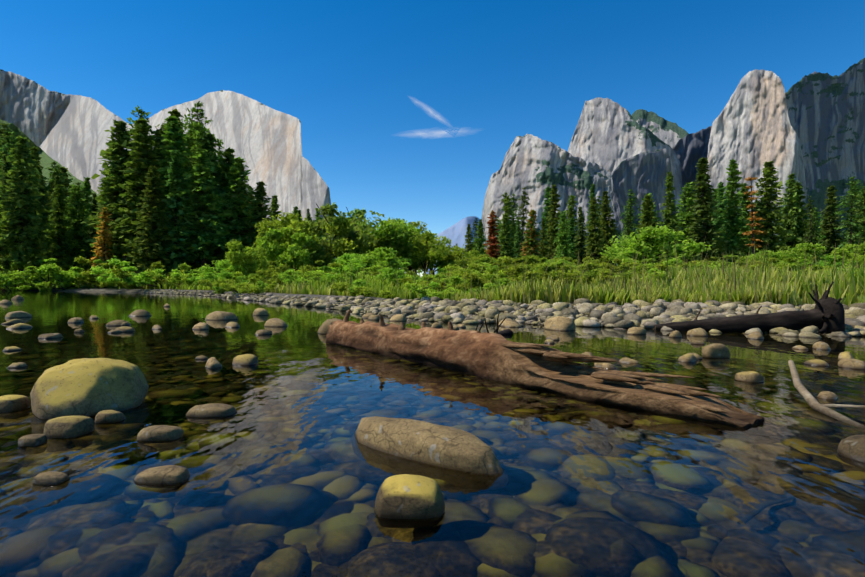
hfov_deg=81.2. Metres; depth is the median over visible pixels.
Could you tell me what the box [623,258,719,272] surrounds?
bush
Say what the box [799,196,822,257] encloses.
conifer tree
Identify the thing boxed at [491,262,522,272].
bush
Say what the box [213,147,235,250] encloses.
fir
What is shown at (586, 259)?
bush
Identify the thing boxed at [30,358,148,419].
boulder
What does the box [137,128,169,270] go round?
fir
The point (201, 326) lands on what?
river rock
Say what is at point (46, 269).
bush
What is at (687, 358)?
river rock
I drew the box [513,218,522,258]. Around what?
fir
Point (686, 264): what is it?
bush
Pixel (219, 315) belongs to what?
river rock
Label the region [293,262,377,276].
bush
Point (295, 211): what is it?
fir
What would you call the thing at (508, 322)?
river rock
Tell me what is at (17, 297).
river rock
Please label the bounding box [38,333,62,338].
river rock
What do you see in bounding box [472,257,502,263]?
oak
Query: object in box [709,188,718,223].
cedar
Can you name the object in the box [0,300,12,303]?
river rock
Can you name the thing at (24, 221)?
fir
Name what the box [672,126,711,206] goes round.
cathedral gully wall
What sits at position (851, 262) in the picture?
bush
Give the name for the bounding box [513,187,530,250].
conifer tree
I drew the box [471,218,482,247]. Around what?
conifer tree
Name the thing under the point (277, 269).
bush
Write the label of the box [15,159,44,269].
fir
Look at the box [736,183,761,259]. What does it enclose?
fir
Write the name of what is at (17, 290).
bush
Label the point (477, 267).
bush
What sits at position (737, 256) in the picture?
bush
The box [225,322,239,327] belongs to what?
river rock
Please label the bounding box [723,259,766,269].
bush
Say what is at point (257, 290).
bush
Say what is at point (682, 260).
bush
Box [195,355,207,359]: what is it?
river rock
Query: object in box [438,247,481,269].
oak
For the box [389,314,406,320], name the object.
river rock
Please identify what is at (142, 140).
fir
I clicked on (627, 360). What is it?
river rock
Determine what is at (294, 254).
bush
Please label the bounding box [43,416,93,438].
rock
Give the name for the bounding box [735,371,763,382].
river rock
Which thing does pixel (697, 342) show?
river rock
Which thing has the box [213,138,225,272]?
pine
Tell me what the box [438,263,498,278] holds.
bush
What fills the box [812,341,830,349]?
river rock
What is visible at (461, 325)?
river rock
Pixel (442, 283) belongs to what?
bush
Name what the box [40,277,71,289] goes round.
bush
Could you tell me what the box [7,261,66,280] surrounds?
bush
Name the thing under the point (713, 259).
bush
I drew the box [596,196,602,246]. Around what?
conifer tree
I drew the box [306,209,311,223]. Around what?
fir
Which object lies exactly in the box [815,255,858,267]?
bush
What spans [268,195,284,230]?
fir
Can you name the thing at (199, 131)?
pine
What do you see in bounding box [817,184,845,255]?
fir
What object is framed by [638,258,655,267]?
bush
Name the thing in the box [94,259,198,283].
bush
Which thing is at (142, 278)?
bush
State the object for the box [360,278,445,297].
bush
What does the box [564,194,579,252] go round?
cedar
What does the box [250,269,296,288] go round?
bush
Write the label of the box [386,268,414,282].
bush
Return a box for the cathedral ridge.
[631,109,701,225]
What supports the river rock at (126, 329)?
in the river water
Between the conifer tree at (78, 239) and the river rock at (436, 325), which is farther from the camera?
the conifer tree at (78, 239)
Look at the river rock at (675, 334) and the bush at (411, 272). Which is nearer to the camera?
the river rock at (675, 334)
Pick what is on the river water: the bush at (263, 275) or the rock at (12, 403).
the rock at (12, 403)
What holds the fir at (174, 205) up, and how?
on the riverbank at (83, 288)
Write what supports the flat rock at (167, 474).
on the river water
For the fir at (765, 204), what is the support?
on the riverbank at (83, 288)
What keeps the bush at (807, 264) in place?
on the riverbank at (83, 288)
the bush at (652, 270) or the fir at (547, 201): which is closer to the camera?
the bush at (652, 270)
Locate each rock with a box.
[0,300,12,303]
[0,395,30,412]
[2,319,23,323]
[3,346,21,350]
[5,311,31,317]
[6,323,31,328]
[7,363,19,367]
[11,295,23,299]
[14,362,26,367]
[18,434,47,446]
[32,471,69,484]
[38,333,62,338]
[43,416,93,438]
[68,317,83,322]
[74,329,84,332]
[95,410,124,423]
[106,320,125,325]
[108,329,121,332]
[115,326,134,331]
[121,321,130,325]
[129,309,151,315]
[134,465,189,484]
[137,425,183,441]
[152,325,161,328]
[186,403,236,417]
[192,322,208,329]
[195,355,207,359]
[205,311,237,319]
[205,357,222,368]
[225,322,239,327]
[232,354,257,365]
[253,308,268,315]
[255,330,271,334]
[264,318,287,326]
[317,318,342,333]
[355,416,503,474]
[362,312,375,317]
[368,315,379,319]
[374,474,444,520]
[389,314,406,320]
[431,322,442,327]
[456,324,465,327]
[498,318,519,326]
[544,316,575,330]
[544,339,554,343]
[546,335,559,339]
[594,363,601,367]
[602,363,614,368]
[618,357,638,363]
[627,327,646,334]
[669,330,681,337]
[678,354,696,362]
[687,328,707,335]
[687,353,702,358]
[691,340,704,344]
[702,343,729,357]
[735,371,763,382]
[748,331,763,338]
[792,345,807,349]
[803,359,828,365]
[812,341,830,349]
[817,391,837,399]
[837,435,864,463]
[838,351,853,359]
[838,359,864,368]
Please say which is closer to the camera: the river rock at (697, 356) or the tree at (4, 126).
the river rock at (697, 356)
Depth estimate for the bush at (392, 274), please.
33.06 m
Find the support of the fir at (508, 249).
on the riverbank at (83, 288)
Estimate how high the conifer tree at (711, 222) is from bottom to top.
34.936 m
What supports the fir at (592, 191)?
on the riverbank at (83, 288)
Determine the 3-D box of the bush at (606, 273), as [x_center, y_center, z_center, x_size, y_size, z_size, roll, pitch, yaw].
[6.742,-0.388,24.139,4.889,1.473,5.386,0,1,36]
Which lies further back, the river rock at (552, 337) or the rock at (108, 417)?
the river rock at (552, 337)
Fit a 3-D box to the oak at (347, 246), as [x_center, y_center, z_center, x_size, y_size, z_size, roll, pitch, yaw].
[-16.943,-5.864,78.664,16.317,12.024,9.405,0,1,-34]
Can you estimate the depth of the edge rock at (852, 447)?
3.51 m
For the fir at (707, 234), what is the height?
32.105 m
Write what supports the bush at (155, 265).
on the riverbank at (83, 288)
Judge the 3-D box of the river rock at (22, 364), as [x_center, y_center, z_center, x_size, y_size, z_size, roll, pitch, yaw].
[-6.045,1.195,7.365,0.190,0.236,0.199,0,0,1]
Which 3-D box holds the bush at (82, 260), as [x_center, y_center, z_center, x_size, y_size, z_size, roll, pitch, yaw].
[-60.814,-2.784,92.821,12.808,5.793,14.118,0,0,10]
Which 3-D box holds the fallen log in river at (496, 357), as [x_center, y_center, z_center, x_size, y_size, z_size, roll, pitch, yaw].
[0.720,1.011,7.711,1.594,1.128,7.850,0,1,-37]
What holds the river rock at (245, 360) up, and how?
on the river bed cobbles
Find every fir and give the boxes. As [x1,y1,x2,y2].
[0,136,51,290]
[0,154,17,271]
[0,180,9,273]
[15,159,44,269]
[24,178,53,275]
[25,146,48,194]
[35,166,55,263]
[38,183,77,284]
[51,175,68,281]
[58,166,75,223]
[77,176,92,255]
[80,120,140,263]
[81,193,98,272]
[88,172,111,255]
[90,161,135,267]
[99,149,135,266]
[114,118,165,270]
[124,165,179,270]
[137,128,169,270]
[152,150,197,273]
[155,116,199,262]
[160,109,189,179]
[172,148,230,267]
[182,121,218,268]
[188,131,232,271]
[210,157,265,260]
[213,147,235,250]
[240,181,273,265]
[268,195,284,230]
[289,206,300,269]
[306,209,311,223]
[314,212,322,236]
[316,217,326,262]
[463,224,474,259]
[473,219,486,255]
[498,214,514,265]
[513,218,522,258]
[538,186,552,256]
[538,218,549,259]
[545,184,562,258]
[567,218,576,259]
[573,207,587,264]
[583,197,606,261]
[585,183,599,251]
[598,191,619,265]
[622,200,632,240]
[635,195,662,264]
[658,172,680,262]
[685,156,729,261]
[711,182,728,249]
[714,159,754,262]
[724,184,731,236]
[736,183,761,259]
[742,161,795,256]
[777,173,801,252]
[791,182,813,246]
[807,208,822,244]
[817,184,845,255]
[840,183,862,267]
[849,188,864,266]
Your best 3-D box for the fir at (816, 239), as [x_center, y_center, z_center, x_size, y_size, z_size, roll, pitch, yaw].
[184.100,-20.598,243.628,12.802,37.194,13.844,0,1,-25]
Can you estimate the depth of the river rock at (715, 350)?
8.23 m
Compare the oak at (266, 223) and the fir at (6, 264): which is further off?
the fir at (6, 264)
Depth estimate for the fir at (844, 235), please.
289.82 m
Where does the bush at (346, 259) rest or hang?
on the riverbank at (83, 288)
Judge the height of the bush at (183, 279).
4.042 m
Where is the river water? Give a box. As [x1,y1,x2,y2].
[0,291,864,576]
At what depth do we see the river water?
3.39 m
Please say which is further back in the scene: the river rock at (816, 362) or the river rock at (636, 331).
the river rock at (636, 331)
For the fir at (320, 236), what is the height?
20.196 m
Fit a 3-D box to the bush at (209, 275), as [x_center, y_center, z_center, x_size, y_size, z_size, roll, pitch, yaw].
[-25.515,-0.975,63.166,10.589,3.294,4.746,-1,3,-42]
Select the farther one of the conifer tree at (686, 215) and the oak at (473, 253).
the conifer tree at (686, 215)
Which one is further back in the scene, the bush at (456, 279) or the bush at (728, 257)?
the bush at (728, 257)
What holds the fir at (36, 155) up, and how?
on the riverbank at (83, 288)
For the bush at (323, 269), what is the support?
on the riverbank at (83, 288)
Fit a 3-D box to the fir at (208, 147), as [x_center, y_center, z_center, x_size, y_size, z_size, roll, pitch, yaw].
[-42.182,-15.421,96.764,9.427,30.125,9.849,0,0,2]
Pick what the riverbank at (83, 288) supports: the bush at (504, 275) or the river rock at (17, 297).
the bush at (504, 275)
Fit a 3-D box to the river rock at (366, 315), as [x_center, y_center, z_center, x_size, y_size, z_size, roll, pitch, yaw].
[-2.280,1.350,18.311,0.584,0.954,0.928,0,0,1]
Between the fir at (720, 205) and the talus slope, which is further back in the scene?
the talus slope
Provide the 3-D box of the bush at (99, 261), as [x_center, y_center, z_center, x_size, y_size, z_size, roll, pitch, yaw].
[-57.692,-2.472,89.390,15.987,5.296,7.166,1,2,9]
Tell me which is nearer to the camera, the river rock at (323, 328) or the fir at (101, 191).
the river rock at (323, 328)
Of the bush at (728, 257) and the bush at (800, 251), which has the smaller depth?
the bush at (728, 257)
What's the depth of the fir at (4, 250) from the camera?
97.06 m
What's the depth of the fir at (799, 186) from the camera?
147.69 m
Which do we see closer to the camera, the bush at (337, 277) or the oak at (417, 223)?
the bush at (337, 277)
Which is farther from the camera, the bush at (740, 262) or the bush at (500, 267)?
the bush at (500, 267)
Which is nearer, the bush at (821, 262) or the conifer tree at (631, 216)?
the bush at (821, 262)
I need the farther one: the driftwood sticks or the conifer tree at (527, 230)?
the conifer tree at (527, 230)
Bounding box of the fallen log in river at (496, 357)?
[326,309,764,428]
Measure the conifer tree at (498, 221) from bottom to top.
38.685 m
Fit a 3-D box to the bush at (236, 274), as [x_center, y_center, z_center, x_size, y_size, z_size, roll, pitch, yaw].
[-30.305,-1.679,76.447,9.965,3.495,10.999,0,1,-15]
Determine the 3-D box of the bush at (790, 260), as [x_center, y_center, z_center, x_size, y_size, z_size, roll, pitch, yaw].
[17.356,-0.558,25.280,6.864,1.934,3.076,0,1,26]
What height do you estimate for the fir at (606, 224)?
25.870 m
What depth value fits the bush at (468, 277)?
24.13 m
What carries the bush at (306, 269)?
on the riverbank at (83, 288)
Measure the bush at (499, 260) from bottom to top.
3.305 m
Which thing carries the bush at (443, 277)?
on the riverbank at (83, 288)
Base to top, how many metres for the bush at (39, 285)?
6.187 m
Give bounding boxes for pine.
[102,105,159,268]
[179,101,222,193]
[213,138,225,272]
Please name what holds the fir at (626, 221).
on the riverbank at (83, 288)
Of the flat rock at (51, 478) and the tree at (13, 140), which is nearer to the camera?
the flat rock at (51, 478)
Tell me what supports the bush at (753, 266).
on the riverbank at (83, 288)
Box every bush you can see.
[0,258,95,290]
[0,274,37,290]
[2,260,92,290]
[2,271,42,290]
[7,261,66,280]
[11,275,60,286]
[16,273,49,290]
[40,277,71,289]
[44,256,139,283]
[74,259,144,285]
[74,277,113,288]
[88,258,216,287]
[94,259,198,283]
[98,261,186,287]
[113,282,136,288]
[145,263,208,284]
[152,260,238,282]
[183,268,200,283]
[187,267,234,290]
[195,273,271,292]
[209,268,242,280]
[212,283,248,293]
[219,277,276,294]
[235,273,253,283]
[236,270,270,283]
[238,277,250,285]
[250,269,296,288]
[256,261,288,278]
[259,271,285,284]
[265,260,334,284]
[280,265,367,285]
[281,273,328,284]
[285,246,337,269]
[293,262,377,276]
[303,265,382,281]
[319,269,367,285]
[326,267,386,281]
[329,246,412,273]
[330,277,425,296]
[348,262,418,294]
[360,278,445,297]
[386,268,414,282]
[402,275,491,299]
[406,273,441,282]
[416,277,446,293]
[416,281,490,297]
[421,265,503,284]
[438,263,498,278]
[444,254,494,268]
[445,255,546,271]
[447,262,506,279]
[450,257,583,290]
[450,267,481,285]
[461,266,531,283]
[468,264,532,281]
[482,257,536,270]
[483,261,587,289]
[489,261,508,268]
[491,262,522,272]
[498,261,601,277]
[509,265,614,283]
[516,262,644,284]
[519,254,568,265]
[520,259,567,273]
[536,262,679,274]
[538,257,600,284]
[549,263,665,281]
[585,263,635,282]
[588,258,621,272]
[600,225,711,267]
[603,263,703,276]
[612,268,684,280]
[621,257,654,265]
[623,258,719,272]
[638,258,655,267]
[661,257,707,263]
[674,263,703,273]
[691,257,719,265]
[693,262,739,270]
[710,254,745,268]
[710,255,740,267]
[717,260,744,271]
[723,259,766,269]
[741,258,779,272]
[742,242,847,266]
[748,264,797,272]
[773,257,823,273]
[789,263,857,274]
[800,262,848,271]
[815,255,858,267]
[839,261,858,268]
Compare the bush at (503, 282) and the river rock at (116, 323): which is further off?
the bush at (503, 282)
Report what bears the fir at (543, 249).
on the riverbank at (83, 288)
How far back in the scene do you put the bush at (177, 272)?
76.05 m
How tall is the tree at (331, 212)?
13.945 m
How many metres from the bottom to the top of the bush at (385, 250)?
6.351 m
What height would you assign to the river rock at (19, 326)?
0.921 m
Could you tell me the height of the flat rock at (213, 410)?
0.220 m
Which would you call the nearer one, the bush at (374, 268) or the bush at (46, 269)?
the bush at (374, 268)
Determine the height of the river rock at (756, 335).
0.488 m
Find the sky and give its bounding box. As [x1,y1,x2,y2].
[0,0,864,275]
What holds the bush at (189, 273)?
on the riverbank at (83, 288)
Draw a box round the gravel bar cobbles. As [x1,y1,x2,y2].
[140,289,864,337]
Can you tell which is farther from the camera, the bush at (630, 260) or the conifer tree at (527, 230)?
the conifer tree at (527, 230)
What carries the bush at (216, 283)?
on the riverbank at (83, 288)
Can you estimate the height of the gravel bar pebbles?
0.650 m
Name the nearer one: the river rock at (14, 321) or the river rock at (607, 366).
the river rock at (607, 366)
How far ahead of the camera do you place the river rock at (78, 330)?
12.64 m
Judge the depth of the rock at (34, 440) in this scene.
3.76 m
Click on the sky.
(408, 110)
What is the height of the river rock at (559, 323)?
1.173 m
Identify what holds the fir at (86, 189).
on the riverbank at (83, 288)
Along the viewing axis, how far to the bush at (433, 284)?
25.34 m
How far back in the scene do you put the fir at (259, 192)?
97.90 m
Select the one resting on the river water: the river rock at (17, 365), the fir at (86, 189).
the river rock at (17, 365)
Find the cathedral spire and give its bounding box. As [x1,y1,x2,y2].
[706,69,807,239]
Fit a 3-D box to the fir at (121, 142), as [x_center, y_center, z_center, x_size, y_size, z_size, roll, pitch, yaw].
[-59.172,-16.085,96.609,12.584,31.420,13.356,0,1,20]
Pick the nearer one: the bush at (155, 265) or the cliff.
the bush at (155, 265)
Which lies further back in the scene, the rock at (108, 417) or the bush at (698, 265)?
the bush at (698, 265)
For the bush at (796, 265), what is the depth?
27.32 m
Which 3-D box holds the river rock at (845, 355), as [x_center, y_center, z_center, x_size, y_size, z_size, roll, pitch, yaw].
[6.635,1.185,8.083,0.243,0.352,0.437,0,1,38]
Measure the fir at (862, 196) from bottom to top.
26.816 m
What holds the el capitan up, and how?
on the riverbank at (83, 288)
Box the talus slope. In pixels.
[0,119,98,203]
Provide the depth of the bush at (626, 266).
27.95 m
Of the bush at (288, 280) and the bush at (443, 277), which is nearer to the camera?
the bush at (443, 277)
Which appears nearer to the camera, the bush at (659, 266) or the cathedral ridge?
the bush at (659, 266)
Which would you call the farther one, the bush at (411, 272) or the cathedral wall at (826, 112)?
the cathedral wall at (826, 112)
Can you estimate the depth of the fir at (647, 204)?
148.80 m
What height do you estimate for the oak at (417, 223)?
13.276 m
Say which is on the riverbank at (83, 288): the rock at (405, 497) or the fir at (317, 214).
the fir at (317, 214)
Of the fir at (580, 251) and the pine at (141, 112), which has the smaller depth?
the pine at (141, 112)
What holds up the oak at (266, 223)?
on the riverbank at (83, 288)
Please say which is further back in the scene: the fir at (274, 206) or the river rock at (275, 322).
the fir at (274, 206)
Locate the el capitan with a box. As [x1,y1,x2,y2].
[132,90,335,270]
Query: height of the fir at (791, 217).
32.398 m
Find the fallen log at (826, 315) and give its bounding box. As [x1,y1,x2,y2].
[655,281,844,333]
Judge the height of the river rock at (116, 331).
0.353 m
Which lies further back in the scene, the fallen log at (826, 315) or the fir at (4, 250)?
the fir at (4, 250)
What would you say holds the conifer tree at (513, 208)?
on the riverbank at (83, 288)
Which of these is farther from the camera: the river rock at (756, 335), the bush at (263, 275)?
the bush at (263, 275)
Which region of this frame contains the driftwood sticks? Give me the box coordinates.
[788,360,864,428]
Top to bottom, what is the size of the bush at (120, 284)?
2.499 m
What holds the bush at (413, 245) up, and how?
on the riverbank at (83, 288)
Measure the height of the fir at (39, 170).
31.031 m
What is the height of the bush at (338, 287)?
1.579 m
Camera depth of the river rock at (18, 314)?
18.22 m
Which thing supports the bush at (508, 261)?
on the riverbank at (83, 288)
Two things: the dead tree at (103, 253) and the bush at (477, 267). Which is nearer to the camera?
the bush at (477, 267)
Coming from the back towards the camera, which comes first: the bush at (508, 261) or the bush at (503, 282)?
the bush at (508, 261)
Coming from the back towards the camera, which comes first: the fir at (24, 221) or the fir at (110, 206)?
the fir at (110, 206)
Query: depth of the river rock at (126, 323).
14.77 m
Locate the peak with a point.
(455, 233)
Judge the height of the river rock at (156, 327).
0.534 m
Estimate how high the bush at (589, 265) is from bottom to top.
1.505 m
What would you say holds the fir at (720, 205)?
on the riverbank at (83, 288)
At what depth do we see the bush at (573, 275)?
21.40 m
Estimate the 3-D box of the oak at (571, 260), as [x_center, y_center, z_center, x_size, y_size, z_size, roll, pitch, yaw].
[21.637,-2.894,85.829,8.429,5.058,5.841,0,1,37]
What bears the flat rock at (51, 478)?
on the river water
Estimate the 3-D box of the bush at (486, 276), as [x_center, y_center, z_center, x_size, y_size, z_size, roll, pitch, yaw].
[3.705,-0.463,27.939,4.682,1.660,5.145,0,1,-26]
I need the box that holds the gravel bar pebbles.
[193,291,860,335]
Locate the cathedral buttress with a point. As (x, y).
(641, 175)
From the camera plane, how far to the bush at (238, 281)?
62.14 m
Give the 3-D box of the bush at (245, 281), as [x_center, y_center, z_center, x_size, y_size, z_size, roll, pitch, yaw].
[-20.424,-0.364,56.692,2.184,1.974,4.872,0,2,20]
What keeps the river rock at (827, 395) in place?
in the river water
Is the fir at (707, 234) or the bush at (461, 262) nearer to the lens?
the bush at (461, 262)
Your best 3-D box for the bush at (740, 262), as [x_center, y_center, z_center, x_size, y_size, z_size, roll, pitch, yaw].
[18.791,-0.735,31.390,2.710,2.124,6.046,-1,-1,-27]
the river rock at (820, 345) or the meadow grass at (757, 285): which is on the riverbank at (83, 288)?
the meadow grass at (757, 285)
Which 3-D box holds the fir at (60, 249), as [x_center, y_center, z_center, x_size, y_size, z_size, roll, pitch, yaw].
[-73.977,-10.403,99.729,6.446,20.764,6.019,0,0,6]
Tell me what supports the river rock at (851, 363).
in the river water
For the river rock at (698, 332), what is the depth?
11.80 m
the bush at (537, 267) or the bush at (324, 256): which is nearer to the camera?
the bush at (537, 267)
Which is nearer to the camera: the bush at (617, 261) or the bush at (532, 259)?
the bush at (617, 261)
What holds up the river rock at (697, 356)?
on the river water
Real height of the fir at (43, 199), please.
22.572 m
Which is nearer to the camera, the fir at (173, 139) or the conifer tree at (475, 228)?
the fir at (173, 139)
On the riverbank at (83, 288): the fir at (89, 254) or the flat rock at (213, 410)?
the fir at (89, 254)
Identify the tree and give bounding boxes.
[0,123,25,167]
[0,130,13,177]
[0,131,24,207]
[45,161,67,198]
[90,207,117,287]
[302,202,384,260]
[325,207,410,272]
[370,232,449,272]
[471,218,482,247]
[495,217,501,248]
[510,193,524,255]
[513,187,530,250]
[521,209,537,255]
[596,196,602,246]
[617,189,640,246]
[702,190,717,239]
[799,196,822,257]
[830,176,864,254]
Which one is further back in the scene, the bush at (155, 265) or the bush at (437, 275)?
the bush at (155, 265)
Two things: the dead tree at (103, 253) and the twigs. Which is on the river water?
the twigs
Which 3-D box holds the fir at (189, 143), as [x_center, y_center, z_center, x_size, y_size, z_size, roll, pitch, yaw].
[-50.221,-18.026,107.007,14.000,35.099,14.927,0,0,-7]
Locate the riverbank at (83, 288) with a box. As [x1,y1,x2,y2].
[24,285,864,334]
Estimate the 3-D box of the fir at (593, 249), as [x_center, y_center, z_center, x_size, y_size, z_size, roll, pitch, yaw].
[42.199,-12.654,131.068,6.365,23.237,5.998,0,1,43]
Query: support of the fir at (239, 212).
on the riverbank at (83, 288)
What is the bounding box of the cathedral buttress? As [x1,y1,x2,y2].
[611,148,675,232]
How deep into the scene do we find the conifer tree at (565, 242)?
133.53 m
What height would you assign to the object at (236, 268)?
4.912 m
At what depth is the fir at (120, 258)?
97.96 m
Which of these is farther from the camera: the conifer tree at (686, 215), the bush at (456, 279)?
the conifer tree at (686, 215)
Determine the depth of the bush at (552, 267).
21.38 m
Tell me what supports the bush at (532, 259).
on the riverbank at (83, 288)
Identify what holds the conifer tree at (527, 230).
on the riverbank at (83, 288)
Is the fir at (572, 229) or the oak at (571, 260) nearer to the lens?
the oak at (571, 260)
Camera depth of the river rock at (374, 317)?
17.09 m
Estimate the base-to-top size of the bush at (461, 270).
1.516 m
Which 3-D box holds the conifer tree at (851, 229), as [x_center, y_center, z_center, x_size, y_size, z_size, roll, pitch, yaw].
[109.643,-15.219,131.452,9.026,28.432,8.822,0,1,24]
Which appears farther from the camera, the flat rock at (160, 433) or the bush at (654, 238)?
the bush at (654, 238)
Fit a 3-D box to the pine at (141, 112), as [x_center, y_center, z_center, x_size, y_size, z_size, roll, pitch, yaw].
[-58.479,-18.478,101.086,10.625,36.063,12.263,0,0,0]
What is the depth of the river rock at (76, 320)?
15.81 m
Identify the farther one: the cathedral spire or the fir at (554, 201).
the cathedral spire
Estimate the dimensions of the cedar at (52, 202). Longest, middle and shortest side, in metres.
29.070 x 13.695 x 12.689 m
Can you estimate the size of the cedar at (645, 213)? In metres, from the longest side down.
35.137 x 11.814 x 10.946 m
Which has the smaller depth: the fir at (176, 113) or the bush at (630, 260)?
the bush at (630, 260)
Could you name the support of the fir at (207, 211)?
on the riverbank at (83, 288)
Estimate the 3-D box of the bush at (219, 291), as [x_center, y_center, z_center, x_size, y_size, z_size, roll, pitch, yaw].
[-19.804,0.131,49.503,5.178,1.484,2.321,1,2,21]
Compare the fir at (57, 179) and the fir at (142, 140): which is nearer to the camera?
the fir at (142, 140)
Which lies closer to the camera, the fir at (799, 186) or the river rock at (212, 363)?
the river rock at (212, 363)
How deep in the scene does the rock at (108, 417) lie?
4.38 m
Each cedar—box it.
[47,195,53,222]
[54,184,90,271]
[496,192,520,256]
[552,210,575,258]
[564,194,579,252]
[636,193,662,258]
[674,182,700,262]
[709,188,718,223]
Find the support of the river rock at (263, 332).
on the river bed cobbles
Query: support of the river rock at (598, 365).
on the river water
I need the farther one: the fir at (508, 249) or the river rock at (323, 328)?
the fir at (508, 249)
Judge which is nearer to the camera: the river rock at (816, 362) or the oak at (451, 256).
the river rock at (816, 362)
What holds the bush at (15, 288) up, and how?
on the riverbank at (83, 288)
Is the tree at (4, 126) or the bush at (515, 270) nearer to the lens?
the bush at (515, 270)
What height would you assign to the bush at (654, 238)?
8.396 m
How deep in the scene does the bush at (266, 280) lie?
52.30 m
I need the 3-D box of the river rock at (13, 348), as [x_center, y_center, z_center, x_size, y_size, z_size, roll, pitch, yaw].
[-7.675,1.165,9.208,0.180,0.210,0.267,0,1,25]
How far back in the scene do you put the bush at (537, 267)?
28.87 m
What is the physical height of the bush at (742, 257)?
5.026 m
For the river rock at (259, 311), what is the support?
in the river water
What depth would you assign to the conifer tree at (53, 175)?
459.94 m
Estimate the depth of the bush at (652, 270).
21.79 m
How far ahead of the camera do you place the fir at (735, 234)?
126.16 m
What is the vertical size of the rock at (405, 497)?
0.322 m
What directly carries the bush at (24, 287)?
on the riverbank at (83, 288)
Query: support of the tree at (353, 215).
on the riverbank at (83, 288)
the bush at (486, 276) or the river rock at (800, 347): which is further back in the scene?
the bush at (486, 276)
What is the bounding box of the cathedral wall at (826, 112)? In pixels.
[785,58,864,244]
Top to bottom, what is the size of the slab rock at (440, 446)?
0.669 m
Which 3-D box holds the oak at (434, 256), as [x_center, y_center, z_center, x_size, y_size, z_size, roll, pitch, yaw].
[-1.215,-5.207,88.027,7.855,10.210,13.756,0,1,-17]
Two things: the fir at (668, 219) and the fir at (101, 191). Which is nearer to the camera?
the fir at (101, 191)
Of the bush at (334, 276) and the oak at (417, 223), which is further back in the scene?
the oak at (417, 223)
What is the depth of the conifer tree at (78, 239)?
105.67 m
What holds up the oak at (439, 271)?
on the riverbank at (83, 288)
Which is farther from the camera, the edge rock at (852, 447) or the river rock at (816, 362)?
the river rock at (816, 362)
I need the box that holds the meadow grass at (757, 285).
[118,234,864,306]
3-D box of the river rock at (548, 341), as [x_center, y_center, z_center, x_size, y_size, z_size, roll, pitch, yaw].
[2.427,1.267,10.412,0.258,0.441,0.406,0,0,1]
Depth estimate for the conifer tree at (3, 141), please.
450.31 m
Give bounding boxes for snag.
[742,177,767,253]
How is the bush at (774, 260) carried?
on the riverbank at (83, 288)
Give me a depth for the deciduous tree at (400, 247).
85.51 m
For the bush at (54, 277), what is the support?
on the riverbank at (83, 288)
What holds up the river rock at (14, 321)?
in the river water
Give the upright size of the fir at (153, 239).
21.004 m
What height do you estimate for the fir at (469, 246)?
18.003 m
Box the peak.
[426,216,479,274]
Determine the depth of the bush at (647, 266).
21.44 m
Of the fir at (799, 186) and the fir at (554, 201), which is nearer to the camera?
the fir at (799, 186)
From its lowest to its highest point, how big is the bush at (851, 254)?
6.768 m
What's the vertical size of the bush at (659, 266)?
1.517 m
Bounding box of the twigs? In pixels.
[475,311,512,335]
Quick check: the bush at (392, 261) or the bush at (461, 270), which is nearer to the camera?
the bush at (461, 270)
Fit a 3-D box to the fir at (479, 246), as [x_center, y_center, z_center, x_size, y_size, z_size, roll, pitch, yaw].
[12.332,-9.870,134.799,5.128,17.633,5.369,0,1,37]
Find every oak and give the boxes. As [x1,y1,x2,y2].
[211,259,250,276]
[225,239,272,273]
[253,218,319,270]
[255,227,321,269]
[271,211,367,265]
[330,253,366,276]
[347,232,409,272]
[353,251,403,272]
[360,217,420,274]
[371,218,426,253]
[405,243,469,274]
[407,229,454,272]
[436,265,447,273]
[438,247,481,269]
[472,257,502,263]
[552,256,578,264]
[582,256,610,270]
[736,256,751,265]
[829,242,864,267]
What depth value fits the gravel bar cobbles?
16.11 m

